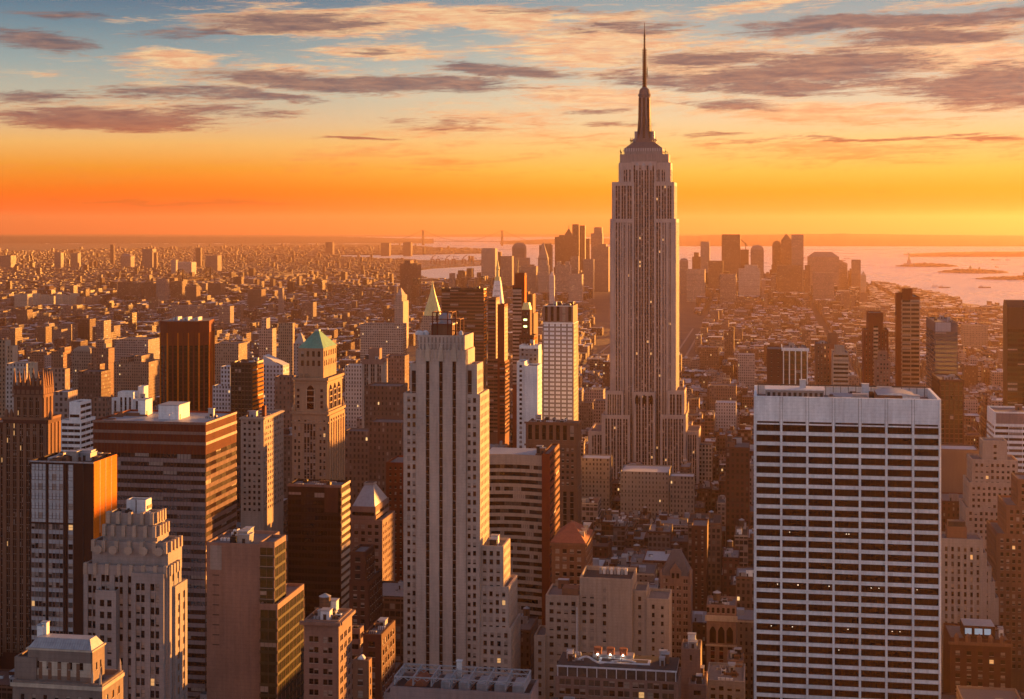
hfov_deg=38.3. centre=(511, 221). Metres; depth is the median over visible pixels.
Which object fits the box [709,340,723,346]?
city building
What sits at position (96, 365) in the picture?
apartment block
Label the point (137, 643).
window
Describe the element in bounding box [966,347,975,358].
city building
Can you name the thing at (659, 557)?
city building
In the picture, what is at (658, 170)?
window
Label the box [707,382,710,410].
city building
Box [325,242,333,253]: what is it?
tower
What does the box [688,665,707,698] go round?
office block
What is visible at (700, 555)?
office block
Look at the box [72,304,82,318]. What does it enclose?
city building
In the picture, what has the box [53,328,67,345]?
city building
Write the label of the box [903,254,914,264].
statue
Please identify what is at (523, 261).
downtown tower
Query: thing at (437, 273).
river
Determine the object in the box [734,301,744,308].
city building
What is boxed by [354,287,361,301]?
city building
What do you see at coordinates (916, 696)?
window
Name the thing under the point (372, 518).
office tower
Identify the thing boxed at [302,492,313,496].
window
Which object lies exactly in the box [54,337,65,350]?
city building
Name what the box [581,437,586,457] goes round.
city building
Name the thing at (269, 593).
window
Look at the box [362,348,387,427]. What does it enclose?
apartment tower
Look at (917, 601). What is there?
window
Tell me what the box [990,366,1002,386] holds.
city building
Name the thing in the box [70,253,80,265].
tower
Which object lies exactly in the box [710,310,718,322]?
city building
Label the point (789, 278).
downtown tower
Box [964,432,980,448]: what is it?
city building
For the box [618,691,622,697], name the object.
window
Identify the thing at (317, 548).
window
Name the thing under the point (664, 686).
window
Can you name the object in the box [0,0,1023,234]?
sky
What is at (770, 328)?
city building
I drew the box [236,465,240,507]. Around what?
city building
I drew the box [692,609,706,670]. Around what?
city building
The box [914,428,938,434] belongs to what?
window
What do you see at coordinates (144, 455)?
window
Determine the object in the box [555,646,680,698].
office block
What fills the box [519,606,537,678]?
city building
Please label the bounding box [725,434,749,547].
city building
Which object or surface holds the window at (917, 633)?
in the office tower at (847, 542)
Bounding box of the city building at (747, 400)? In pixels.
[742,395,753,409]
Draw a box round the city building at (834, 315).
[832,309,837,322]
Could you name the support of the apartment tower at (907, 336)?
on the ground
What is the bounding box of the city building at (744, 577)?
[735,566,753,607]
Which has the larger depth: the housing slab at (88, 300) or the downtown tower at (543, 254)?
the downtown tower at (543, 254)
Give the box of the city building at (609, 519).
[601,508,621,535]
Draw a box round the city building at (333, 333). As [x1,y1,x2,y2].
[326,329,337,338]
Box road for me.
[584,328,859,384]
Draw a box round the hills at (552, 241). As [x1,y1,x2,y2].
[500,238,609,243]
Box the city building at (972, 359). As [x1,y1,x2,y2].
[968,355,977,364]
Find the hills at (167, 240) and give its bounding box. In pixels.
[0,236,433,243]
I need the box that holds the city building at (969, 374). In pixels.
[962,358,977,388]
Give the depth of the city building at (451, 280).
4437.60 m
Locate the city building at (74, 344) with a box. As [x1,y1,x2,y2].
[70,340,87,350]
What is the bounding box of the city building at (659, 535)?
[648,519,672,549]
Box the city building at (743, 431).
[737,424,750,443]
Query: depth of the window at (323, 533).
736.93 m
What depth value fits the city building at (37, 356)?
2379.96 m
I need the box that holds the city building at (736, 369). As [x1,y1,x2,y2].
[735,357,737,379]
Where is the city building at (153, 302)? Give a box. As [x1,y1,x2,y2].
[149,297,157,309]
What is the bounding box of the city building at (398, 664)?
[395,660,402,678]
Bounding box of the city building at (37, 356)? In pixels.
[28,349,50,369]
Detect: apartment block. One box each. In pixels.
[0,340,10,417]
[6,362,28,412]
[7,345,17,362]
[14,294,31,307]
[16,309,31,324]
[28,362,37,377]
[47,368,69,413]
[51,346,70,367]
[54,389,77,419]
[61,399,94,451]
[72,345,95,389]
[78,369,110,415]
[88,363,104,368]
[92,347,113,413]
[93,396,110,418]
[104,343,110,347]
[114,337,159,361]
[114,353,159,406]
[117,282,132,299]
[128,283,144,298]
[145,282,155,300]
[156,279,168,300]
[170,281,185,300]
[172,305,205,317]
[185,286,199,302]
[208,283,225,298]
[213,365,229,410]
[215,341,246,384]
[219,306,233,323]
[235,341,249,358]
[239,405,284,534]
[248,289,265,308]
[259,317,275,361]
[263,354,288,409]
[275,375,295,428]
[278,288,283,313]
[278,323,294,374]
[293,332,304,375]
[345,364,361,429]
[345,428,368,550]
[360,322,406,363]
[365,382,407,427]
[369,418,402,494]
[386,354,408,390]
[395,288,408,347]
[400,260,420,293]
[534,566,671,698]
[579,401,592,429]
[581,454,611,510]
[593,399,604,424]
[620,464,670,518]
[670,472,694,515]
[700,442,711,482]
[710,383,736,412]
[716,400,735,429]
[738,353,754,387]
[941,444,978,492]
[961,324,987,349]
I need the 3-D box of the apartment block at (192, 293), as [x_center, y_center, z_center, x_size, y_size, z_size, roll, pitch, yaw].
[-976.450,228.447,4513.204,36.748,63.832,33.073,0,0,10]
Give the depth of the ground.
4591.74 m
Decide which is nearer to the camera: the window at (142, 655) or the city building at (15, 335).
the window at (142, 655)
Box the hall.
[963,266,986,269]
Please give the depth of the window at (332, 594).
735.86 m
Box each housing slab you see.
[33,293,39,304]
[41,294,49,304]
[50,296,54,303]
[55,294,62,304]
[63,295,70,304]
[70,293,79,304]
[77,296,83,303]
[85,297,92,304]
[91,296,100,304]
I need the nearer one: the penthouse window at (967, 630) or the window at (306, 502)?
the penthouse window at (967, 630)
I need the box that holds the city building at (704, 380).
[701,373,707,388]
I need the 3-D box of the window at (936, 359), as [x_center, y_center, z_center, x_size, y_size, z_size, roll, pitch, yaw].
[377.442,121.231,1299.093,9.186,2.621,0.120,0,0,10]
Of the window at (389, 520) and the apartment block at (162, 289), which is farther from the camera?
the apartment block at (162, 289)
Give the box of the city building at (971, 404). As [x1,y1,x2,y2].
[964,394,977,412]
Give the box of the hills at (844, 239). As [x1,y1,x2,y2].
[679,233,1023,245]
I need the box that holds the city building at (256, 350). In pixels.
[254,342,258,357]
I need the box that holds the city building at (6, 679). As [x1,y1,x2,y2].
[0,669,13,698]
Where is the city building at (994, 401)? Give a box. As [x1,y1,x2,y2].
[988,395,1002,405]
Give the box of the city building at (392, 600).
[383,581,402,660]
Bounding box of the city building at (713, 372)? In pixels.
[706,369,716,381]
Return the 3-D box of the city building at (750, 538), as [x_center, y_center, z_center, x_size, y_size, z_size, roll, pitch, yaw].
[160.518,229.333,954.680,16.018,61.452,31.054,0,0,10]
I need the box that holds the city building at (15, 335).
[9,327,21,345]
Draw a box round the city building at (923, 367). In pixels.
[921,359,925,378]
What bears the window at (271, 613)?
in the office tower at (255, 629)
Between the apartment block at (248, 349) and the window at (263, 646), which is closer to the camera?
the window at (263, 646)
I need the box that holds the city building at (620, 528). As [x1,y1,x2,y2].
[613,518,627,549]
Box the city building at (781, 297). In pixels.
[777,293,785,307]
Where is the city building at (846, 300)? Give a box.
[844,292,848,308]
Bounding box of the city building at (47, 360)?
[45,353,50,366]
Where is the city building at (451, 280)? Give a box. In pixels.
[449,273,454,287]
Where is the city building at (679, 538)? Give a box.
[670,530,687,560]
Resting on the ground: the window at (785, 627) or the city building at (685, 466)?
the city building at (685, 466)
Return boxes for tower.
[0,255,15,267]
[0,368,60,668]
[29,449,116,645]
[54,252,63,267]
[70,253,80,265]
[83,497,186,698]
[92,398,236,697]
[110,245,114,264]
[121,254,134,266]
[142,249,155,268]
[154,252,157,269]
[160,316,214,410]
[171,260,177,274]
[178,262,195,273]
[196,248,201,266]
[205,255,221,270]
[207,526,303,698]
[230,358,263,464]
[287,478,350,617]
[290,329,345,480]
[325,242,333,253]
[351,481,394,580]
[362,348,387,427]
[381,243,390,255]
[386,455,402,580]
[403,242,412,255]
[403,311,519,677]
[416,281,440,348]
[441,286,485,388]
[481,248,496,277]
[487,297,499,443]
[489,443,559,626]
[492,260,503,302]
[498,303,508,447]
[501,256,513,284]
[512,242,525,257]
[513,260,525,447]
[514,258,529,284]
[517,340,541,447]
[519,266,537,293]
[519,302,536,344]
[524,414,581,527]
[526,291,537,343]
[538,242,548,264]
[538,260,549,292]
[539,244,552,272]
[543,301,577,420]
[549,272,554,303]
[550,521,594,584]
[555,235,563,264]
[555,261,571,292]
[564,228,571,263]
[569,274,582,300]
[570,256,578,273]
[572,224,579,269]
[580,225,585,271]
[583,259,593,298]
[586,239,589,258]
[591,227,602,258]
[592,244,609,291]
[659,549,691,667]
[679,258,687,294]
[687,269,704,301]
[692,252,700,268]
[701,242,709,272]
[708,261,722,292]
[720,274,735,303]
[722,234,740,276]
[738,265,759,295]
[741,249,748,267]
[751,245,763,280]
[754,379,940,698]
[767,343,808,385]
[772,241,780,272]
[777,265,801,292]
[781,234,790,264]
[791,234,803,291]
[805,265,809,291]
[807,252,838,291]
[813,272,833,303]
[814,333,837,384]
[831,345,848,386]
[839,260,847,289]
[851,260,860,286]
[860,271,865,292]
[862,311,887,385]
[874,350,889,385]
[895,288,919,387]
[926,316,957,389]
[932,373,963,444]
[941,519,998,691]
[959,437,1017,550]
[986,473,1023,692]
[987,404,1023,472]
[1003,300,1023,405]
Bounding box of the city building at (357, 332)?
[354,326,359,337]
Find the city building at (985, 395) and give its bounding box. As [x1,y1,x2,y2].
[981,391,1002,436]
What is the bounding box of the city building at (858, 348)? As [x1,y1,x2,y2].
[856,341,861,373]
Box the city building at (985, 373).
[981,363,992,385]
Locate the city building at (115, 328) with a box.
[111,325,119,337]
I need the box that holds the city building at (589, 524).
[582,521,592,528]
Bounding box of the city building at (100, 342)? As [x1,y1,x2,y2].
[96,338,111,346]
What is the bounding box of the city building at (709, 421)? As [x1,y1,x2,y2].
[704,410,714,437]
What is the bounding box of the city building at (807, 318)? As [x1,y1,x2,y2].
[805,312,810,324]
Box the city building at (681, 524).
[655,514,688,533]
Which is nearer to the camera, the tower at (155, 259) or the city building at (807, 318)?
the city building at (807, 318)
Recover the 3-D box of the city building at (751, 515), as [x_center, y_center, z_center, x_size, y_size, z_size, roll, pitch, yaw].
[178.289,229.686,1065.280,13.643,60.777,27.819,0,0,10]
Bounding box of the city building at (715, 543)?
[687,510,721,595]
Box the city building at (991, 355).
[983,352,996,360]
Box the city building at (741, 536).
[734,518,747,566]
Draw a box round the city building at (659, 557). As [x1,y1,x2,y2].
[642,543,677,578]
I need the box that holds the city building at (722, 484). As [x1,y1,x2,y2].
[718,475,725,495]
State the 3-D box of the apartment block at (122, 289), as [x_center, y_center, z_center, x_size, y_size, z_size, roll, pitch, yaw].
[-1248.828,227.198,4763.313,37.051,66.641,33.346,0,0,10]
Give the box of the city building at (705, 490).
[698,480,711,512]
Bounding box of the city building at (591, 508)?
[582,496,600,527]
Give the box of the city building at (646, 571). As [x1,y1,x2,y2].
[630,562,656,581]
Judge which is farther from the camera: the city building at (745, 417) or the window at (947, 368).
the city building at (745, 417)
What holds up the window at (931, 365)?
in the office tower at (941, 344)
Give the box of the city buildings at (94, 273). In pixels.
[0,243,1023,698]
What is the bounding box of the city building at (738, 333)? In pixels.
[735,328,742,341]
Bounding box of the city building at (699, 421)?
[694,418,704,442]
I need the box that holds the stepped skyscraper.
[588,22,700,483]
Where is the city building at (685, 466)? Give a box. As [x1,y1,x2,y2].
[679,460,691,472]
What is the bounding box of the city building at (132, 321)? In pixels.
[128,312,136,332]
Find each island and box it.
[896,262,957,266]
[938,269,1008,272]
[976,276,1023,279]
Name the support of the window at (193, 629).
in the office tower at (176, 460)
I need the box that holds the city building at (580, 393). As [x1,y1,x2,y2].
[578,387,583,406]
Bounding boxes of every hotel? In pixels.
[10,620,123,698]
[943,618,1012,692]
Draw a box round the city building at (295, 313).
[291,309,300,320]
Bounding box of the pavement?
[509,326,983,384]
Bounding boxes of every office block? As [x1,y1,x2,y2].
[112,385,147,413]
[299,593,355,698]
[349,544,382,631]
[352,625,363,698]
[353,654,371,698]
[363,617,394,698]
[384,659,537,698]
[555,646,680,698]
[681,632,701,698]
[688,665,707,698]
[691,518,708,609]
[705,590,736,670]
[708,662,744,698]
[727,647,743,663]
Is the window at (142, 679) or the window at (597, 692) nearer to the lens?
the window at (142, 679)
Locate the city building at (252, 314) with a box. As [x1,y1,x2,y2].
[243,310,256,320]
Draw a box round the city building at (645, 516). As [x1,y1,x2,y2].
[639,506,650,524]
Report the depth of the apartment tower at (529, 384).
1123.29 m
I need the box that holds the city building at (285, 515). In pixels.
[284,497,287,534]
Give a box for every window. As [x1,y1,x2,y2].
[1,397,42,653]
[31,524,63,641]
[68,484,73,490]
[68,513,73,519]
[99,623,103,630]
[103,443,234,697]
[107,647,111,654]
[107,659,111,666]
[136,583,139,590]
[136,595,139,602]
[136,607,139,614]
[136,630,139,637]
[136,642,139,649]
[136,654,139,661]
[136,666,139,673]
[136,678,139,685]
[136,690,139,697]
[141,583,144,590]
[141,595,144,602]
[141,607,144,614]
[141,619,144,626]
[141,631,144,638]
[141,654,144,661]
[141,666,144,673]
[141,678,144,685]
[141,690,144,697]
[163,505,176,509]
[166,514,176,518]
[191,593,204,597]
[191,601,204,605]
[191,610,204,614]
[191,619,204,623]
[191,627,204,631]
[191,636,204,640]
[232,400,250,411]
[243,415,280,511]
[260,548,266,555]
[260,558,266,566]
[260,569,266,577]
[260,580,266,588]
[260,591,265,598]
[260,610,267,617]
[260,621,267,627]
[260,631,267,638]
[260,642,267,649]
[260,642,302,698]
[260,653,267,660]
[266,591,272,599]
[267,548,272,555]
[267,559,272,566]
[267,570,272,577]
[267,580,272,588]
[268,610,275,617]
[268,621,275,628]
[268,632,275,639]
[268,643,275,650]
[268,654,275,661]
[289,492,300,496]
[289,500,300,503]
[289,507,300,511]
[289,515,300,519]
[289,522,300,526]
[289,530,300,534]
[289,538,300,541]
[289,545,300,549]
[289,553,300,557]
[289,560,300,564]
[289,568,300,572]
[289,575,300,579]
[289,598,292,608]
[289,609,292,618]
[289,620,292,629]
[289,630,292,640]
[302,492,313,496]
[302,500,313,504]
[302,508,313,511]
[302,515,313,519]
[302,523,313,527]
[302,530,313,534]
[302,538,313,542]
[302,546,313,549]
[302,553,313,557]
[302,561,313,565]
[302,568,313,572]
[302,576,313,580]
[304,584,313,587]
[304,591,313,595]
[305,599,313,603]
[305,606,313,610]
[306,385,314,408]
[314,493,323,497]
[314,500,323,504]
[314,508,326,512]
[314,516,326,519]
[314,523,326,527]
[314,531,326,535]
[314,538,326,542]
[314,546,326,550]
[314,554,326,558]
[314,561,326,565]
[314,569,326,573]
[314,576,326,580]
[314,584,326,588]
[314,592,326,595]
[327,516,339,520]
[327,524,339,528]
[327,531,339,535]
[327,539,339,543]
[327,547,339,550]
[327,554,339,558]
[327,562,339,566]
[327,569,339,573]
[327,577,339,581]
[327,585,339,589]
[327,592,339,596]
[329,385,332,408]
[333,383,336,407]
[337,382,340,405]
[341,598,348,607]
[352,512,373,515]
[352,634,358,638]
[352,644,358,648]
[357,668,362,674]
[357,679,362,685]
[358,691,362,697]
[369,641,374,647]
[369,652,374,657]
[383,520,389,580]
[407,337,507,676]
[473,336,485,357]
[489,411,497,432]
[489,516,541,625]
[500,410,508,433]
[519,422,521,447]
[528,425,531,439]
[535,425,538,439]
[538,666,553,696]
[542,425,545,439]
[545,306,547,320]
[549,425,552,439]
[551,306,553,320]
[556,425,559,440]
[557,306,558,320]
[559,679,564,684]
[559,688,564,693]
[562,306,564,321]
[563,426,566,440]
[565,688,570,694]
[566,679,570,684]
[568,306,570,321]
[570,426,573,440]
[574,679,578,685]
[580,680,584,685]
[580,689,584,695]
[588,689,593,695]
[589,680,593,686]
[592,165,695,483]
[594,680,599,686]
[594,690,599,695]
[603,681,608,686]
[603,690,608,696]
[609,681,614,687]
[609,691,614,696]
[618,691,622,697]
[624,682,629,688]
[624,691,629,697]
[632,682,637,688]
[639,692,643,698]
[642,395,645,403]
[647,683,652,689]
[653,683,658,689]
[654,693,658,698]
[662,684,667,690]
[662,693,667,698]
[668,684,673,690]
[679,642,680,666]
[710,626,715,642]
[718,627,724,642]
[727,627,732,643]
[756,592,779,598]
[756,602,779,609]
[756,613,779,619]
[756,623,779,630]
[756,633,779,640]
[756,644,779,651]
[756,654,779,661]
[756,665,779,672]
[756,675,779,682]
[756,686,779,693]
[756,696,779,698]
[782,603,805,610]
[782,614,805,620]
[782,624,805,631]
[782,635,805,641]
[782,645,805,652]
[782,656,805,662]
[782,666,805,673]
[782,677,805,683]
[782,687,805,694]
[808,636,831,643]
[808,646,831,653]
[808,657,831,664]
[808,667,831,674]
[808,678,831,685]
[808,689,831,695]
[834,363,847,365]
[835,637,858,644]
[835,648,858,654]
[835,658,858,665]
[835,669,858,676]
[835,679,858,686]
[835,690,858,697]
[861,427,884,433]
[861,437,884,443]
[861,448,884,454]
[861,458,884,465]
[861,469,884,475]
[861,479,884,486]
[861,490,884,496]
[861,501,884,507]
[861,511,884,518]
[861,522,884,528]
[861,532,884,539]
[861,543,884,550]
[861,554,884,560]
[861,564,884,571]
[861,575,884,581]
[861,585,884,592]
[861,596,884,603]
[861,607,884,613]
[861,617,884,624]
[861,628,884,634]
[861,638,884,645]
[861,649,884,656]
[861,660,884,666]
[861,670,884,677]
[861,681,884,688]
[861,691,884,698]
[866,332,885,385]
[888,640,911,646]
[888,650,911,657]
[888,661,911,668]
[888,671,911,678]
[888,682,911,689]
[888,693,911,698]
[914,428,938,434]
[914,438,938,445]
[914,449,938,455]
[914,460,938,466]
[914,470,938,477]
[914,481,938,487]
[914,492,938,498]
[914,502,938,509]
[914,513,938,519]
[914,524,938,530]
[914,534,938,541]
[914,545,938,551]
[914,556,938,562]
[914,566,938,573]
[914,577,938,584]
[914,588,938,594]
[914,598,938,605]
[914,609,938,616]
[914,619,938,626]
[914,630,938,637]
[914,641,938,648]
[914,651,938,658]
[914,662,938,669]
[914,673,938,680]
[914,683,938,690]
[914,694,938,698]
[926,360,934,387]
[935,332,945,334]
[935,336,945,338]
[935,341,945,343]
[935,345,945,347]
[935,349,945,351]
[935,354,945,356]
[935,358,945,360]
[935,362,945,364]
[935,367,945,369]
[945,547,987,622]
[946,332,956,334]
[946,337,956,339]
[946,341,956,343]
[946,345,956,347]
[946,349,956,352]
[946,354,956,356]
[946,358,956,360]
[946,362,956,365]
[946,367,956,369]
[965,628,971,633]
[972,463,1014,550]
[975,628,981,634]
[984,629,990,634]
[995,426,1007,428]
[995,432,1007,434]
[995,510,1023,668]
[1008,402,1023,404]
[1009,427,1021,429]
[1009,432,1021,434]
[1009,438,1021,440]
[1009,444,1021,446]
[1009,449,1021,451]
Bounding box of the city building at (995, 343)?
[989,340,1000,346]
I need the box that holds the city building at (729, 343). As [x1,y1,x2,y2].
[725,329,733,358]
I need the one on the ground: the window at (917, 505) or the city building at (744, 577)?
the city building at (744, 577)
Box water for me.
[380,237,1023,304]
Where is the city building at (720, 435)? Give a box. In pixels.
[714,427,725,450]
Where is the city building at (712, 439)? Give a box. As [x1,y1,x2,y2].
[704,433,715,452]
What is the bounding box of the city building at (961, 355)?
[958,350,965,362]
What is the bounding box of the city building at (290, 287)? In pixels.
[287,282,294,292]
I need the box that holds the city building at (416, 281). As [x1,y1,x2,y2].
[413,278,420,287]
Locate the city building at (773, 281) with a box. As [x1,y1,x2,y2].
[771,275,775,291]
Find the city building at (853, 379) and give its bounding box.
[849,372,858,384]
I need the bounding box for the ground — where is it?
[0,243,975,366]
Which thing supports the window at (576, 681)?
in the office block at (609, 673)
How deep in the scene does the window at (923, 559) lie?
549.32 m
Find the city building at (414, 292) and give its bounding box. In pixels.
[411,285,418,304]
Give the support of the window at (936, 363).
in the office tower at (941, 344)
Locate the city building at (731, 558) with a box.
[722,540,739,595]
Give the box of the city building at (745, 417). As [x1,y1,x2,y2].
[741,408,749,424]
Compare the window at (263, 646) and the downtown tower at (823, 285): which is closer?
the window at (263, 646)
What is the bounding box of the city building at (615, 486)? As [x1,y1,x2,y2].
[612,472,619,499]
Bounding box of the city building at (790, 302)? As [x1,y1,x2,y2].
[786,296,795,308]
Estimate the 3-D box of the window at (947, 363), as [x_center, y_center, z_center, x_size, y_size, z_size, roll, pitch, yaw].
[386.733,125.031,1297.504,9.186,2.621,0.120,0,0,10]
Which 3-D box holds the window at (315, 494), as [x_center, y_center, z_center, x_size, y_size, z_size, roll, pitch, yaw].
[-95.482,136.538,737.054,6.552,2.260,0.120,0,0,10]
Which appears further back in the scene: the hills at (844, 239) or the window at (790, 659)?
the hills at (844, 239)
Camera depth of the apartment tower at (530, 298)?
1751.27 m
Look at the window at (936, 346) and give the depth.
1299.06 m
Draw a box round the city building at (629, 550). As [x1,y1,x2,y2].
[621,546,647,559]
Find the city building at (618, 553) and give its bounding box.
[612,550,622,558]
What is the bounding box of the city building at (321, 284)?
[318,280,324,292]
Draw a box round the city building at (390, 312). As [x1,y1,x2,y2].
[386,308,394,317]
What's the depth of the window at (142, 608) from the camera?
466.26 m
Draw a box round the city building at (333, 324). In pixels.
[329,321,345,329]
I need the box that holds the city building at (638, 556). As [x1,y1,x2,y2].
[629,544,645,562]
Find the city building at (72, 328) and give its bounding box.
[57,323,77,343]
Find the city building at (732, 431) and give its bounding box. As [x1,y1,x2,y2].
[726,425,736,441]
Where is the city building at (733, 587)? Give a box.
[730,575,735,596]
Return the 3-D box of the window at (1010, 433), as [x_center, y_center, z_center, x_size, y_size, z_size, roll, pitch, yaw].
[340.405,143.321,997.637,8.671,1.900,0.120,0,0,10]
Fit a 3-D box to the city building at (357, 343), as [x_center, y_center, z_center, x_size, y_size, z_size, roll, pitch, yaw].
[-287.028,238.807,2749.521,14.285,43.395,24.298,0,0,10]
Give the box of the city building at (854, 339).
[844,335,858,343]
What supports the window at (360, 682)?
in the office block at (362, 676)
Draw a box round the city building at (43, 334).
[35,326,51,343]
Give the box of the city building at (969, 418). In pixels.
[964,409,978,426]
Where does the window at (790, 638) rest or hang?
in the office tower at (847, 542)
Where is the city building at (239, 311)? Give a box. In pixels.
[236,304,243,319]
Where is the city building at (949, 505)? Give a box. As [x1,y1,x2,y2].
[941,492,962,531]
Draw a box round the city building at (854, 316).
[849,313,860,319]
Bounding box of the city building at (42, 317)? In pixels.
[37,312,48,325]
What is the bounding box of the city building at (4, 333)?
[0,328,8,339]
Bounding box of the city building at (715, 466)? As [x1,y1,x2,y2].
[712,446,719,481]
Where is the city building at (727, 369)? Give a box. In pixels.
[722,362,733,380]
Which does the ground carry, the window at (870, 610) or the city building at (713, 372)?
the city building at (713, 372)
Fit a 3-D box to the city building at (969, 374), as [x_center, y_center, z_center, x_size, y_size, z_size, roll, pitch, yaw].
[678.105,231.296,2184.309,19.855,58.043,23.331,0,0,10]
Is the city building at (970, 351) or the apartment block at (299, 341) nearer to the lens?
the apartment block at (299, 341)
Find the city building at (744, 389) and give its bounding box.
[740,385,747,409]
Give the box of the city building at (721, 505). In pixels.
[717,493,725,524]
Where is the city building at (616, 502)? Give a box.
[612,494,619,511]
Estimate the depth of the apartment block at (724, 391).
1898.30 m
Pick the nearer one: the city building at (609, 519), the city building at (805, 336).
the city building at (609, 519)
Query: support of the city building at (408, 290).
on the ground
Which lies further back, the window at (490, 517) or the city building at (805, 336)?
the city building at (805, 336)
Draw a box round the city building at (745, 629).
[737,607,753,698]
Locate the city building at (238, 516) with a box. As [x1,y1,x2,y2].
[236,506,240,521]
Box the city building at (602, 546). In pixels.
[593,533,611,557]
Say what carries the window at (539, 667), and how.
in the apartment block at (605, 607)
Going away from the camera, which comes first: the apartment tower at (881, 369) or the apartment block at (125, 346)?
the apartment tower at (881, 369)
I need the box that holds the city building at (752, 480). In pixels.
[750,456,753,503]
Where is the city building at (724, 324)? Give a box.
[721,320,728,330]
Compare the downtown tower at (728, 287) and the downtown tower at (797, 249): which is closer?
the downtown tower at (728, 287)
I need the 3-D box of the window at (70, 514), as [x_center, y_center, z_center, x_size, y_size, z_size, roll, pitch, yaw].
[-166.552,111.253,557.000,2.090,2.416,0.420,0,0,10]
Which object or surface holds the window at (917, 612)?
in the office tower at (847, 542)
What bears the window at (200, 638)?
in the office tower at (176, 460)
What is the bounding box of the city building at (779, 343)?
[777,342,795,345]
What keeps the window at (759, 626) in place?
in the office tower at (847, 542)
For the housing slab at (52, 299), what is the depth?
4617.58 m
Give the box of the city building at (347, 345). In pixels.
[343,341,354,350]
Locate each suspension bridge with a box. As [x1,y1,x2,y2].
[171,267,219,280]
[255,265,312,278]
[394,230,533,245]
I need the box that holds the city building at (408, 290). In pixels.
[406,285,410,302]
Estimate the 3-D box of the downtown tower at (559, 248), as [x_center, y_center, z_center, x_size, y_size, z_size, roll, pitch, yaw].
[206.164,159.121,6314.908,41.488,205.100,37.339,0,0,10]
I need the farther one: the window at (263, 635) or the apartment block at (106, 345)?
the apartment block at (106, 345)
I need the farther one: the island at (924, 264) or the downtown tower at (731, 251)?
the island at (924, 264)
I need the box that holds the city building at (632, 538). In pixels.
[624,530,646,546]
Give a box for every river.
[341,253,511,259]
[421,266,480,279]
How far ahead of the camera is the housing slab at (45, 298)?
4559.04 m
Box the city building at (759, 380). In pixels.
[755,375,763,384]
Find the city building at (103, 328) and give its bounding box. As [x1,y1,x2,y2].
[96,320,110,339]
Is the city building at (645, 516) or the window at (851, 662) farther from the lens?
the city building at (645, 516)
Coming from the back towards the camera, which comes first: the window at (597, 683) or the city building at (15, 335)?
the city building at (15, 335)
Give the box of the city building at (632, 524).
[623,516,636,530]
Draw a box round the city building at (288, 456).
[284,427,291,496]
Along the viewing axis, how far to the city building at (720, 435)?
1529.36 m
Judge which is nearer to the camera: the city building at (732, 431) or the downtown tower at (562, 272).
the city building at (732, 431)
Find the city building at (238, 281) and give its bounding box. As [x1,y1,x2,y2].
[233,277,243,285]
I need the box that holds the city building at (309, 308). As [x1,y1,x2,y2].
[302,302,316,321]
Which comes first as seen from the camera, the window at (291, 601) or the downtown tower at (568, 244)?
the window at (291, 601)
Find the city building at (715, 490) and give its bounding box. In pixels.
[695,483,718,512]
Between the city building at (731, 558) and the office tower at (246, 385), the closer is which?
the city building at (731, 558)
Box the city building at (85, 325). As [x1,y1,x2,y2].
[75,318,95,340]
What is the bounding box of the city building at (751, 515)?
[750,504,753,527]
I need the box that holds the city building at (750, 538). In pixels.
[747,528,753,566]
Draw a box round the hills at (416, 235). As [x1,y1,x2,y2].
[0,234,1023,236]
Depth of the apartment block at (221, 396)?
1318.60 m
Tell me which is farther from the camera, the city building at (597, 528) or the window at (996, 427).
the city building at (597, 528)
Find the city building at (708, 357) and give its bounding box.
[699,346,718,371]
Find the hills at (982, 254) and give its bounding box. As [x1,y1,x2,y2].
[910,251,1023,256]
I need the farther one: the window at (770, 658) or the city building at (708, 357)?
the city building at (708, 357)
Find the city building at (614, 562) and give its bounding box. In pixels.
[603,556,630,566]
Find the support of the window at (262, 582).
in the office tower at (255, 629)
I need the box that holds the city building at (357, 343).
[352,338,359,349]
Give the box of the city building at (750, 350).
[739,347,758,359]
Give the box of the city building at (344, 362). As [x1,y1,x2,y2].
[338,358,359,368]
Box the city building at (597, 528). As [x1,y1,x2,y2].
[592,517,601,537]
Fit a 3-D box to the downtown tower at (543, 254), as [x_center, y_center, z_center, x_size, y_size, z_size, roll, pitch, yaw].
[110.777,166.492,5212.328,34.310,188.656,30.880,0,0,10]
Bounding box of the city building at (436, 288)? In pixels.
[430,286,438,295]
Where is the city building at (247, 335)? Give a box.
[242,332,250,346]
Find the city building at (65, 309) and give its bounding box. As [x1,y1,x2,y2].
[60,306,70,314]
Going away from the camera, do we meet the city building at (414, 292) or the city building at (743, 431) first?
the city building at (743, 431)
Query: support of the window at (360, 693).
in the office block at (362, 676)
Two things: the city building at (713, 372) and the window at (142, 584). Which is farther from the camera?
the city building at (713, 372)
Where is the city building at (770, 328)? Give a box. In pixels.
[764,324,774,335]
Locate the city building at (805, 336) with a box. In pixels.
[801,330,809,351]
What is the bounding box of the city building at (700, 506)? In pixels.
[695,495,705,512]
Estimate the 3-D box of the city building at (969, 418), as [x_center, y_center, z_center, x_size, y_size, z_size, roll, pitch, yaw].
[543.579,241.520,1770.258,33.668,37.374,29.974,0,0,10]
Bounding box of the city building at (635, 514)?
[628,510,641,523]
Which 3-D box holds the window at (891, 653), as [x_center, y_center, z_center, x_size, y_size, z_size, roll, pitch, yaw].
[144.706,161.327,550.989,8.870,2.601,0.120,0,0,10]
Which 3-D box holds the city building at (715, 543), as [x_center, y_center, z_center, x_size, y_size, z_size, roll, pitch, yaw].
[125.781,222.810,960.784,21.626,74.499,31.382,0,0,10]

